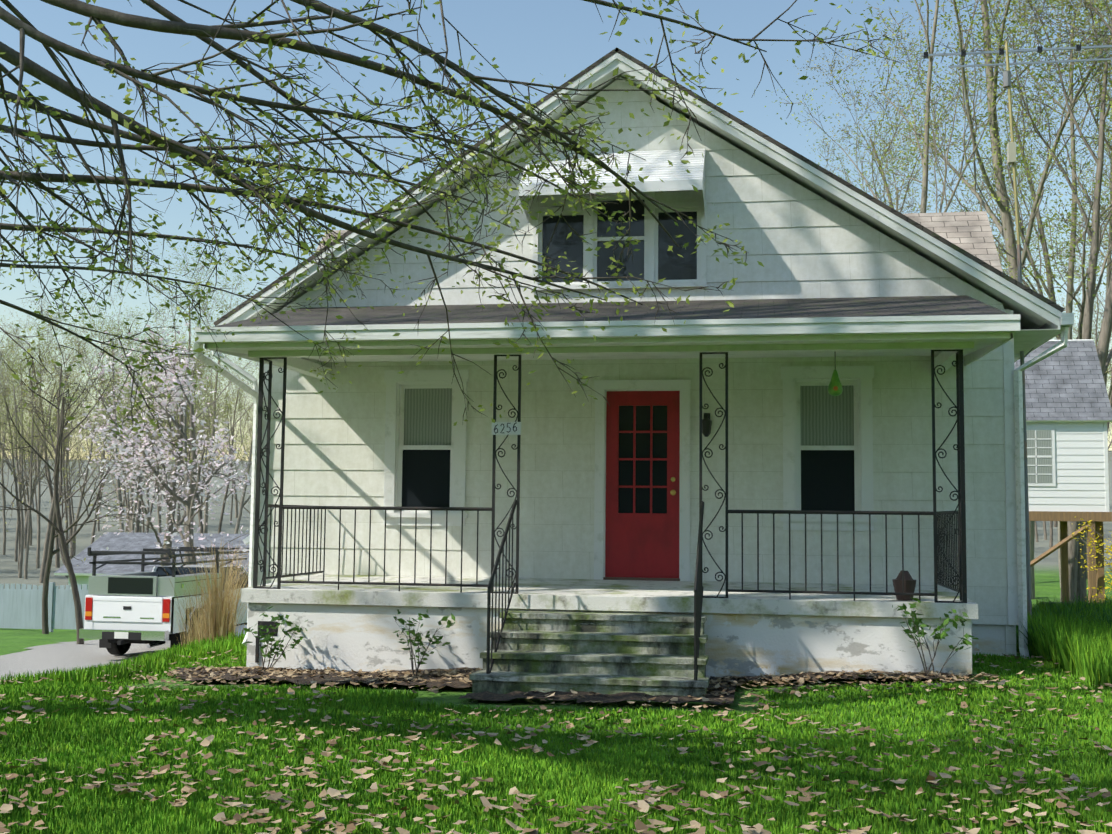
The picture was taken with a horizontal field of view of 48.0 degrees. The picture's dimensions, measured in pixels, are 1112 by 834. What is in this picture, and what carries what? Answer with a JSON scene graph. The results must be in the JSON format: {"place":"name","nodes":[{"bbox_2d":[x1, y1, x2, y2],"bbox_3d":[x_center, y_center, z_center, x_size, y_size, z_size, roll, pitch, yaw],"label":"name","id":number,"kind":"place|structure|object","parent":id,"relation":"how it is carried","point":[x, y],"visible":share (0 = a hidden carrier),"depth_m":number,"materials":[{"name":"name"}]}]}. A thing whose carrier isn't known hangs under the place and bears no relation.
{"place":"outdoors","nodes":[
{"label":"outdoors","id":0,"kind":"place"},
{"bbox_2d":[0,647,1111,833],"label":"grass","id":1,"kind":"structure","parent":0,"point":[84,812],"depth_m":7.41,"materials":[{"name":"plant"}]},
{"bbox_2d":[0,451,1111,833],"bbox_3d":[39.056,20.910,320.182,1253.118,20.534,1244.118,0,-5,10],"label":"ground","id":2,"kind":"structure","parent":0,"point":[1046,571],"depth_m":11.24,"materials":[{"name":"plant"}]},
{"bbox_2d":[0,387,24,504],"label":"tree","id":3,"kind":"object","parent":2,"relation":"on","point":[8,444],"visible":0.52,"depth_m":111.54,"materials":[{"name":"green plant"}]},
{"bbox_2d":[0,349,47,554],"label":"tree","id":4,"kind":"object","parent":2,"relation":"on","point":[4,531],"visible":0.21,"depth_m":129.65,"materials":[{"name":"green plant"}]},
{"bbox_2d":[2,385,47,507],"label":"tree","id":5,"kind":"object","parent":2,"relation":"on","point":[28,447],"visible":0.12,"depth_m":175.24,"materials":[{"name":"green plant"}]},
{"bbox_2d":[0,339,55,519],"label":"tree","id":6,"kind":"object","parent":2,"relation":"on","point":[24,501],"visible":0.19,"depth_m":138.12,"materials":[{"name":"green plant"}]},
{"bbox_2d":[0,338,56,577],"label":"tree","id":7,"kind":"object","parent":2,"relation":"on","point":[18,477],"visible":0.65,"depth_m":91.45,"materials":[{"name":"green plant"}]},
{"bbox_2d":[0,325,59,569],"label":"tree","id":8,"kind":"object","parent":2,"relation":"on","point":[17,502],"visible":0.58,"depth_m":102.93,"materials":[{"name":"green plant"}]},
{"bbox_2d":[0,322,62,561],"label":"tree","id":9,"kind":"object","parent":2,"relation":"on","point":[16,538],"visible":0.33,"depth_m":120.39,"materials":[{"name":"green plant"}]},
{"bbox_2d":[0,359,65,545],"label":"tree","id":10,"kind":"object","parent":2,"relation":"on","point":[30,543],"visible":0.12,"depth_m":140.24,"materials":[{"name":"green plant"}]},
{"bbox_2d":[9,404,63,509],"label":"tree","id":11,"kind":"object","parent":2,"relation":"on","point":[29,462],"visible":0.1,"depth_m":152.09,"materials":[{"name":"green plant"}]},
{"bbox_2d":[0,328,88,578],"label":"tree","id":12,"kind":"object","parent":2,"relation":"on","point":[29,520],"visible":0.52,"depth_m":90.04,"materials":[{"name":"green plant"}]},
{"bbox_2d":[1,303,94,567],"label":"tree","id":13,"kind":"object","parent":2,"relation":"on","point":[38,529],"visible":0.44,"depth_m":107.45,"materials":[{"name":"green plant"}]},
{"bbox_2d":[0,295,97,567],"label":"tree","id":14,"kind":"object","parent":2,"relation":"on","point":[57,556],"visible":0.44,"depth_m":108.34,"materials":[{"name":"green plant"}]},
{"bbox_2d":[1,320,96,548],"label":"tree","id":15,"kind":"object","parent":2,"relation":"on","point":[26,524],"visible":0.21,"depth_m":139.76,"materials":[{"name":"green plant"}]},
{"bbox_2d":[9,355,98,577],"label":"tree","id":16,"kind":"object","parent":2,"relation":"on","point":[63,485],"visible":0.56,"depth_m":91.93,"materials":[{"name":"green plant"}]},
{"bbox_2d":[7,344,104,546],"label":"tree","id":17,"kind":"object","parent":2,"relation":"on","point":[70,519],"visible":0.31,"depth_m":138.49,"materials":[{"name":"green plant"}]},
{"bbox_2d":[0,326,128,643],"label":"tree","id":18,"kind":"object","parent":2,"relation":"on","point":[66,561],"visible":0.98,"depth_m":30.74,"materials":[{"name":"brown plant"}]},
{"bbox_2d":[42,372,89,493],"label":"tree","id":19,"kind":"object","parent":2,"relation":"on","point":[73,431],"visible":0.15,"depth_m":153.89,"materials":[{"name":"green plant"}]},
{"bbox_2d":[39,375,97,555],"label":"tree","id":20,"kind":"object","parent":2,"relation":"on","point":[71,504],"visible":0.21,"depth_m":130.15,"materials":[{"name":"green plant"}]},
{"bbox_2d":[0,331,139,633],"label":"tree","id":21,"kind":"object","parent":2,"relation":"on","point":[45,627],"visible":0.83,"depth_m":35.35,"materials":[{"name":"brown plant"}]},
{"bbox_2d":[5,293,136,582],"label":"tree","id":22,"kind":"object","parent":2,"relation":"on","point":[46,545],"visible":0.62,"depth_m":84.83,"materials":[{"name":"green plant"}]},
{"bbox_2d":[45,308,142,559],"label":"tree","id":23,"kind":"object","parent":2,"relation":"on","point":[78,513],"visible":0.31,"depth_m":112.18,"materials":[{"name":"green plant"}]},
{"bbox_2d":[80,365,122,530],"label":"tree","id":24,"kind":"object","parent":2,"relation":"on","point":[98,527],"visible":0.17,"depth_m":158.45,"materials":[{"name":"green plant"}]},
{"bbox_2d":[55,256,159,531],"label":"tree","id":25,"kind":"object","parent":2,"relation":"on","point":[115,451],"visible":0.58,"depth_m":80.58,"materials":[{"name":"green plant"}]},
{"bbox_2d":[68,328,149,522],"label":"tree","id":26,"kind":"object","parent":2,"relation":"on","point":[105,405],"visible":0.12,"depth_m":139.66,"materials":[{"name":"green plant"}]},
{"bbox_2d":[85,342,146,543],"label":"tree","id":27,"kind":"object","parent":2,"relation":"on","point":[93,530],"visible":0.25,"depth_m":115.39,"materials":[{"name":"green plant"}]},
{"bbox_2d":[0,636,238,677],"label":"driveway","id":28,"kind":"structure","parent":2,"relation":"on","point":[60,655],"depth_m":27.54,"materials":[{"name":"concrete"}]},
{"bbox_2d":[79,547,248,654],"bbox_3d":[-8.714,4.295,29.900,2.480,2.440,6.760,0,-5,10],"label":"pickup truck","id":29,"kind":"object","parent":28,"relation":"on","point":[121,614],"visible":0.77,"depth_m":27.00,"materials":[{"name":"white"}]},
{"bbox_2d":[88,399,154,512],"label":"tree","id":30,"kind":"object","parent":2,"relation":"on","point":[125,497],"depth_m":160.81,"materials":[{"name":"brown plant"}]},
{"bbox_2d":[0,629,246,684],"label":"rough grass","id":31,"kind":"structure","parent":2,"relation":"on","point":[203,647],"depth_m":12.56,"materials":[{"name":"plant"}]},
{"bbox_2d":[0,532,249,635],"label":"fence","id":32,"kind":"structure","parent":2,"relation":"on","point":[20,608],"depth_m":48.87,"materials":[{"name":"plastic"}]},
{"bbox_2d":[94,360,156,531],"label":"tree","id":33,"kind":"object","parent":2,"relation":"on","point":[126,456],"visible":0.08,"depth_m":145.76,"materials":[{"name":"brown plant"}]},
{"bbox_2d":[101,387,163,532],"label":"tree","id":34,"kind":"object","parent":2,"relation":"on","point":[143,528],"depth_m":149.52,"materials":[{"name":"brown plant"}]},
{"bbox_2d":[89,345,178,532],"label":"tree","id":35,"kind":"object","parent":2,"relation":"on","point":[140,529],"visible":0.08,"depth_m":122.26,"materials":[{"name":"brown plant"}]},
{"bbox_2d":[110,365,164,503],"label":"tree","id":36,"kind":"object","parent":2,"relation":"on","point":[137,419],"visible":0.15,"depth_m":128.57,"materials":[{"name":"brown plant"}]},
{"bbox_2d":[120,375,162,531],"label":"tree","id":37,"kind":"object","parent":2,"relation":"on","point":[126,529],"depth_m":151.44,"materials":[{"name":"brown plant"}]},
{"bbox_2d":[69,305,214,531],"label":"tree","id":38,"kind":"object","parent":2,"relation":"on","point":[132,484],"visible":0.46,"depth_m":91.70,"materials":[{"name":"brown plant"}]},
{"bbox_2d":[90,319,202,531],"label":"tree","id":39,"kind":"object","parent":2,"relation":"on","point":[136,498],"visible":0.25,"depth_m":90.88,"materials":[{"name":"brown plant"}]},
{"bbox_2d":[117,347,183,526],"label":"tree","id":40,"kind":"object","parent":2,"relation":"on","point":[147,495],"visible":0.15,"depth_m":159.85,"materials":[{"name":"brown plant"}]},
{"bbox_2d":[98,300,211,531],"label":"tree","id":41,"kind":"object","parent":2,"relation":"on","point":[138,508],"visible":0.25,"depth_m":109.62,"materials":[{"name":"brown plant"}]},
{"bbox_2d":[64,324,250,565],"bbox_3d":[-12.333,2.222,37.602,5.285,9.199,7.128,0,-5,10],"label":"magnolia","id":42,"kind":"object","parent":2,"relation":"on","point":[167,544],"visible":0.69,"depth_m":37.53,"materials":[{"name":"pink plant"}]},
{"bbox_2d":[126,330,200,532],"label":"tree","id":43,"kind":"object","parent":2,"relation":"on","point":[158,511],"visible":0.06,"depth_m":130.00,"materials":[{"name":"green plant"}]},
{"bbox_2d":[124,360,216,532],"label":"tree","id":44,"kind":"object","parent":2,"relation":"on","point":[148,524],"visible":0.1,"depth_m":108.41,"materials":[{"name":"brown plant"}]},
{"bbox_2d":[99,323,251,573],"bbox_3d":[-9.409,1.837,32.311,5.117,8.569,4.743,0,-5,10],"label":"magnolia","id":45,"kind":"object","parent":2,"relation":"on","point":[193,492],"visible":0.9,"depth_m":32.14,"materials":[{"name":"pink plant"}]},
{"bbox_2d":[130,336,222,532],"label":"tree","id":46,"kind":"object","parent":2,"relation":"on","point":[178,516],"visible":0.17,"depth_m":93.22,"materials":[{"name":"brown plant"}]},
{"bbox_2d":[128,348,227,531],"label":"tree","id":47,"kind":"object","parent":2,"relation":"on","point":[189,456],"visible":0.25,"depth_m":89.01,"materials":[{"name":"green plant"}]},
{"bbox_2d":[128,310,231,532],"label":"tree","id":48,"kind":"object","parent":2,"relation":"on","point":[200,518],"visible":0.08,"depth_m":121.65,"materials":[{"name":"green plant"}]},
{"bbox_2d":[135,363,226,515],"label":"tree","id":49,"kind":"object","parent":2,"relation":"on","point":[175,500],"visible":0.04,"depth_m":114.47,"materials":[{"name":"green plant"}]},
{"bbox_2d":[139,343,233,482],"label":"tree","id":50,"kind":"object","parent":2,"relation":"on","point":[198,401],"visible":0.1,"depth_m":121.84,"materials":[{"name":"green plant"}]},
{"bbox_2d":[125,242,258,506],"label":"tree","id":51,"kind":"object","parent":2,"relation":"on","point":[186,405],"visible":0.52,"depth_m":81.83,"materials":[{"name":"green plant"}]},
{"bbox_2d":[138,344,248,485],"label":"tree","id":52,"kind":"object","parent":2,"relation":"on","point":[199,420],"visible":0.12,"depth_m":108.78,"materials":[{"name":"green plant"}]},
{"bbox_2d":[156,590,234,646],"bbox_3d":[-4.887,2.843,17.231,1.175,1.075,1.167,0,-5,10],"label":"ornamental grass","id":53,"kind":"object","parent":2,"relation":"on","point":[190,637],"depth_m":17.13,"materials":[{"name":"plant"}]},
{"bbox_2d":[136,258,258,532],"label":"tree","id":54,"kind":"object","parent":2,"relation":"on","point":[205,527],"visible":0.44,"depth_m":88.66,"materials":[{"name":"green plant"}]},
{"bbox_2d":[155,537,248,642],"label":"ornamental grass","id":55,"kind":"object","parent":2,"relation":"on","point":[219,620],"depth_m":15.82,"materials":[{"name":"plant"}]},
{"bbox_2d":[169,375,245,512],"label":"tree","id":56,"kind":"object","parent":2,"relation":"on","point":[201,501],"visible":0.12,"depth_m":138.62,"materials":[{"name":"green plant"}]},
{"bbox_2d":[197,356,252,517],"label":"tree","id":57,"kind":"object","parent":2,"relation":"on","point":[236,509],"visible":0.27,"depth_m":172.47,"materials":[{"name":"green plant"}]},
{"bbox_2d":[204,398,253,513],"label":"tree","id":58,"kind":"object","parent":2,"relation":"on","point":[241,448],"visible":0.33,"depth_m":128.58,"materials":[{"name":"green plant"}]},
{"bbox_2d":[200,360,258,533],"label":"tree","id":59,"kind":"object","parent":2,"relation":"on","point":[242,499],"visible":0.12,"depth_m":82.90,"materials":[{"name":"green plant"}]},
{"bbox_2d":[208,391,252,524],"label":"tree","id":60,"kind":"object","parent":2,"relation":"on","point":[235,450],"visible":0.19,"depth_m":165.71,"materials":[{"name":"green plant"}]},
{"bbox_2d":[209,326,257,533],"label":"tree","id":61,"kind":"object","parent":2,"relation":"on","point":[225,498],"visible":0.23,"depth_m":133.08,"materials":[{"name":"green plant"}]},
{"bbox_2d":[232,383,252,509],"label":"tree","id":62,"kind":"object","parent":2,"relation":"on","point":[243,450],"visible":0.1,"depth_m":108.06,"materials":[{"name":"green plant"}]},
{"bbox_2d":[243,606,307,669],"bbox_3d":[-2.587,2.105,11.611,0.489,0.646,0.600,-2,-5,32],"label":"shrub","id":63,"kind":"object","parent":2,"relation":"on","point":[267,639],"visible":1,"depth_m":11.60,"materials":[{"name":"green plant"}]},
{"bbox_2d":[393,609,454,675],"bbox_3d":[-1.197,2.055,11.213,0.565,0.688,0.773,0,-5,10],"label":"shrub","id":64,"kind":"object","parent":2,"relation":"on","point":[418,634],"visible":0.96,"depth_m":11.26,"materials":[{"name":"green plant"}]},
{"bbox_2d":[0,0,900,464],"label":"yard tree","id":65,"kind":"object","parent":2,"relation":"on","point":[262,188],"visible":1,"depth_m":6.27,"materials":[{"name":"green plant"}]},
{"bbox_2d":[0,648,1111,833],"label":"fallen leaves","id":66,"kind":"object","parent":2,"relation":"on","point":[642,806],"visible":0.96,"depth_m":7.06,"materials":[{"name":"brown plant"}]},
{"bbox_2d":[164,666,1000,704],"bbox_3d":[-0.020,2.247,10.569,7.520,0.198,1.680,0,-5,10],"label":"mulch bed","id":67,"kind":"object","parent":2,"relation":"on","point":[562,695],"visible":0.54,"depth_m":10.63,"materials":[{"name":"soil"}]},
{"bbox_2d":[241,574,977,696],"bbox_3d":[0.395,2.260,11.770,6.750,1.300,3.200,0,-5,10],"label":"porch base","id":68,"kind":"object","parent":2,"relation":"on","point":[603,636],"visible":0.62,"depth_m":11.16,"materials":[{"name":"paint"}]},
{"bbox_2d":[253,349,966,679],"bbox_3d":[0.411,0.962,11.873,6.587,3.045,3.024,0,-5,10],"label":"porch railing","id":69,"kind":"object","parent":68,"relation":"on","point":[942,533],"visible":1,"depth_m":11.40,"materials":[{"name":"metal"}]},
{"bbox_2d":[494,422,516,433],"bbox_3d":[-0.472,0.104,11.669,0.220,0.110,0.009,0,-5,10],"label":"house number","id":70,"kind":"object","parent":69,"relation":"attached to","point":[503,428],"visible":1,"depth_m":11.67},
{"bbox_2d":[257,77,1017,656],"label":"house","id":71,"kind":"structure","parent":2,"relation":"on","point":[609,489],"depth_m":13.45,"materials":[{"name":"white"}]},
{"bbox_2d":[195,47,1073,378],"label":"roofs","id":72,"kind":"structure","parent":71,"relation":"on","point":[961,245],"depth_m":12.35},
{"bbox_2d":[828,354,842,395],"bbox_3d":[2.574,-0.404,11.512,0.131,0.425,0.131,4,-6,-35],"label":"gourd","id":73,"kind":"object","parent":72,"relation":"hanging from","point":[835,388],"visible":0.98,"depth_m":11.47,"materials":[{"name":"green"}]},
{"bbox_2d":[787,3,996,212],"bbox_3d":[11.823,-4.855,46.038,7.151,22.680,9.980,1,-5,-9],"label":"tree","id":74,"kind":"object","parent":2,"relation":"on","point":[890,202],"visible":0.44,"depth_m":46.44,"materials":[{"name":"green plant"}]},
{"bbox_2d":[765,0,1032,213],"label":"tree","id":75,"kind":"object","parent":2,"relation":"on","point":[925,156],"visible":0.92,"depth_m":35.91,"materials":[{"name":"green plant"}]},
{"bbox_2d":[805,107,1016,247],"bbox_3d":[14.266,-3.307,52.508,9.819,20.400,6.373,1,-5,-9],"label":"tree","id":76,"kind":"object","parent":2,"relation":"on","point":[897,189],"visible":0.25,"depth_m":54.00,"materials":[{"name":"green plant"}]},
{"bbox_2d":[892,597,977,681],"bbox_3d":[3.201,1.894,10.542,0.672,0.738,0.644,-1,-5,24],"label":"shrub","id":77,"kind":"object","parent":2,"relation":"on","point":[922,633],"visible":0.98,"depth_m":10.57,"materials":[{"name":"green plant"}]},
{"bbox_2d":[849,0,1111,598],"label":"tree","id":78,"kind":"object","parent":2,"relation":"on","point":[1007,224],"visible":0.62,"depth_m":36.13,"materials":[{"name":"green plant"}]},
{"bbox_2d":[870,0,1111,578],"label":"tree","id":79,"kind":"object","parent":2,"relation":"on","point":[1045,249],"visible":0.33,"depth_m":48.35,"materials":[{"name":"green plant"}]},
{"bbox_2d":[948,104,1067,293],"bbox_3d":[20.763,-3.656,59.758,7.124,22.790,10.976,-1,-5,20],"label":"tree","id":80,"kind":"object","parent":2,"relation":"on","point":[1002,125],"visible":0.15,"depth_m":59.59,"materials":[{"name":"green plant"}]},
{"bbox_2d":[909,0,1111,587],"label":"tree","id":81,"kind":"object","parent":2,"relation":"on","point":[1069,307],"visible":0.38,"depth_m":41.25,"materials":[{"name":"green plant"}]},
{"bbox_2d":[916,0,1111,602],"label":"trees","id":82,"kind":"object","parent":2,"relation":"on","point":[1086,309],"visible":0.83,"depth_m":31.80,"materials":[{"name":"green plant"}]},
{"bbox_2d":[921,23,1111,619],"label":"utility pole","id":83,"kind":"object","parent":2,"relation":"on","point":[1011,152],"visible":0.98,"depth_m":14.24,"materials":[{"name":"beige"}]},
{"bbox_2d":[926,136,1109,367],"bbox_3d":[16.349,-1.598,44.849,6.445,15.867,6.889,-1,-5,21],"label":"tree","id":84,"kind":"object","parent":2,"relation":"on","point":[998,249],"visible":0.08,"depth_m":44.92,"materials":[{"name":"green plant"}]},
{"bbox_2d":[1009,619,1054,655],"bbox_3d":[4.877,2.229,12.615,0.831,0.424,0.696,4,-6,-34],"label":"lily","id":85,"kind":"object","parent":2,"relation":"on","point":[1028,639],"visible":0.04,"depth_m":12.51,"materials":[{"name":"plant"}]},
{"bbox_2d":[997,208,1078,264],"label":"tree","id":86,"kind":"object","parent":2,"relation":"on","point":[1046,229],"visible":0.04,"depth_m":77.33,"materials":[{"name":"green plant"}]},
{"bbox_2d":[1024,621,1076,657],"bbox_3d":[4.944,2.205,12.338,0.718,0.419,0.834,-2,-5,30],"label":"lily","id":87,"kind":"object","parent":2,"relation":"on","point":[1038,635],"visible":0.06,"depth_m":12.31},
{"bbox_2d":[1049,521,1052,548],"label":"tree","id":88,"kind":"object","parent":2,"relation":"on","point":[1051,535],"depth_m":102.29,"materials":[{"name":"plant"}]},
{"bbox_2d":[991,0,1111,165],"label":"tree","id":89,"kind":"object","parent":2,"relation":"on","point":[1076,58],"visible":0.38,"depth_m":36.09,"materials":[{"name":"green plant"}]},
{"bbox_2d":[998,0,1111,601],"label":"tree","id":90,"kind":"object","parent":2,"relation":"on","point":[1104,361],"visible":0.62,"depth_m":30.92,"materials":[{"name":"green plant"}]},
{"bbox_2d":[1016,605,1097,631],"bbox_3d":[5.191,2.228,12.987,0.965,0.508,0.834,-3,-6,41],"label":"clump","id":91,"kind":"object","parent":2,"relation":"on","point":[1050,619],"visible":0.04,"depth_m":13.15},
{"bbox_2d":[1014,339,1111,602],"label":"shed on stilts","id":92,"kind":"structure","parent":2,"relation":"on","point":[1068,412],"depth_m":26.49,"materials":[{"name":"white"}]},
{"bbox_2d":[1023,1,1111,212],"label":"tree","id":93,"kind":"object","parent":2,"relation":"on","point":[1104,3],"visible":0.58,"depth_m":33.47,"materials":[{"name":"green plant"}]},
{"bbox_2d":[1039,0,1111,399],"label":"tree","id":94,"kind":"object","parent":2,"relation":"on","point":[1108,269],"visible":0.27,"depth_m":50.70,"materials":[{"name":"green plant"}]},
{"bbox_2d":[1054,599,1101,622],"bbox_3d":[5.647,2.222,13.433,0.802,0.534,0.729,3,-5,-28],"label":"clump","id":95,"kind":"object","parent":2,"relation":"on","point":[1078,611],"visible":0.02,"depth_m":13.50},
{"bbox_2d":[1046,0,1111,291],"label":"tree","id":96,"kind":"object","parent":2,"relation":"on","point":[1088,18],"visible":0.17,"depth_m":43.84,"materials":[{"name":"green plant"}]},
{"bbox_2d":[1051,184,1111,451],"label":"tree","id":97,"kind":"object","parent":2,"relation":"on","point":[1110,400],"visible":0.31,"depth_m":66.89,"materials":[{"name":"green plant"}]},
{"bbox_2d":[1061,597,1111,615],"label":"grass","id":98,"kind":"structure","parent":2,"relation":"on","point":[1095,604],"depth_m":14.18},
{"bbox_2d":[1068,590,1111,613],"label":"grass","id":99,"kind":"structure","parent":2,"relation":"on","point":[1087,601],"depth_m":14.37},
{"bbox_2d":[1071,602,1111,627],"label":"grass","id":100,"kind":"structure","parent":2,"relation":"on","point":[1103,617],"depth_m":12.53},
{"bbox_2d":[1072,516,1111,600],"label":"forsythia","id":101,"kind":"object","parent":2,"relation":"on","point":[1109,563],"visible":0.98,"depth_m":24.84,"materials":[{"name":"yellow plant"}]},
{"bbox_2d":[1075,162,1111,265],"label":"tree","id":102,"kind":"object","parent":2,"relation":"on","point":[1108,196],"visible":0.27,"depth_m":50.98,"materials":[{"name":"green plant"}]},
{"bbox_2d":[1075,300,1111,435],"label":"tree","id":103,"kind":"object","parent":2,"relation":"on","point":[1097,341],"visible":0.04,"depth_m":111.14,"materials":[{"name":"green plant"}]},
{"bbox_2d":[0,0,1111,460],"label":"sky","id":104,"kind":"structure","parent":0,"point":[545,41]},
{"bbox_2d":[193,327,1068,658],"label":"downspouts and fixtures","id":105,"kind":"object","parent":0,"point":[1021,533],"visible":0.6,"depth_m":12.65,"materials":[{"name":"metal"}]},
{"bbox_2d":[1016,596,1111,689],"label":"rough grass","id":106,"kind":"structure","parent":0,"point":[1082,650],"depth_m":11.52,"materials":[{"name":"plant"}]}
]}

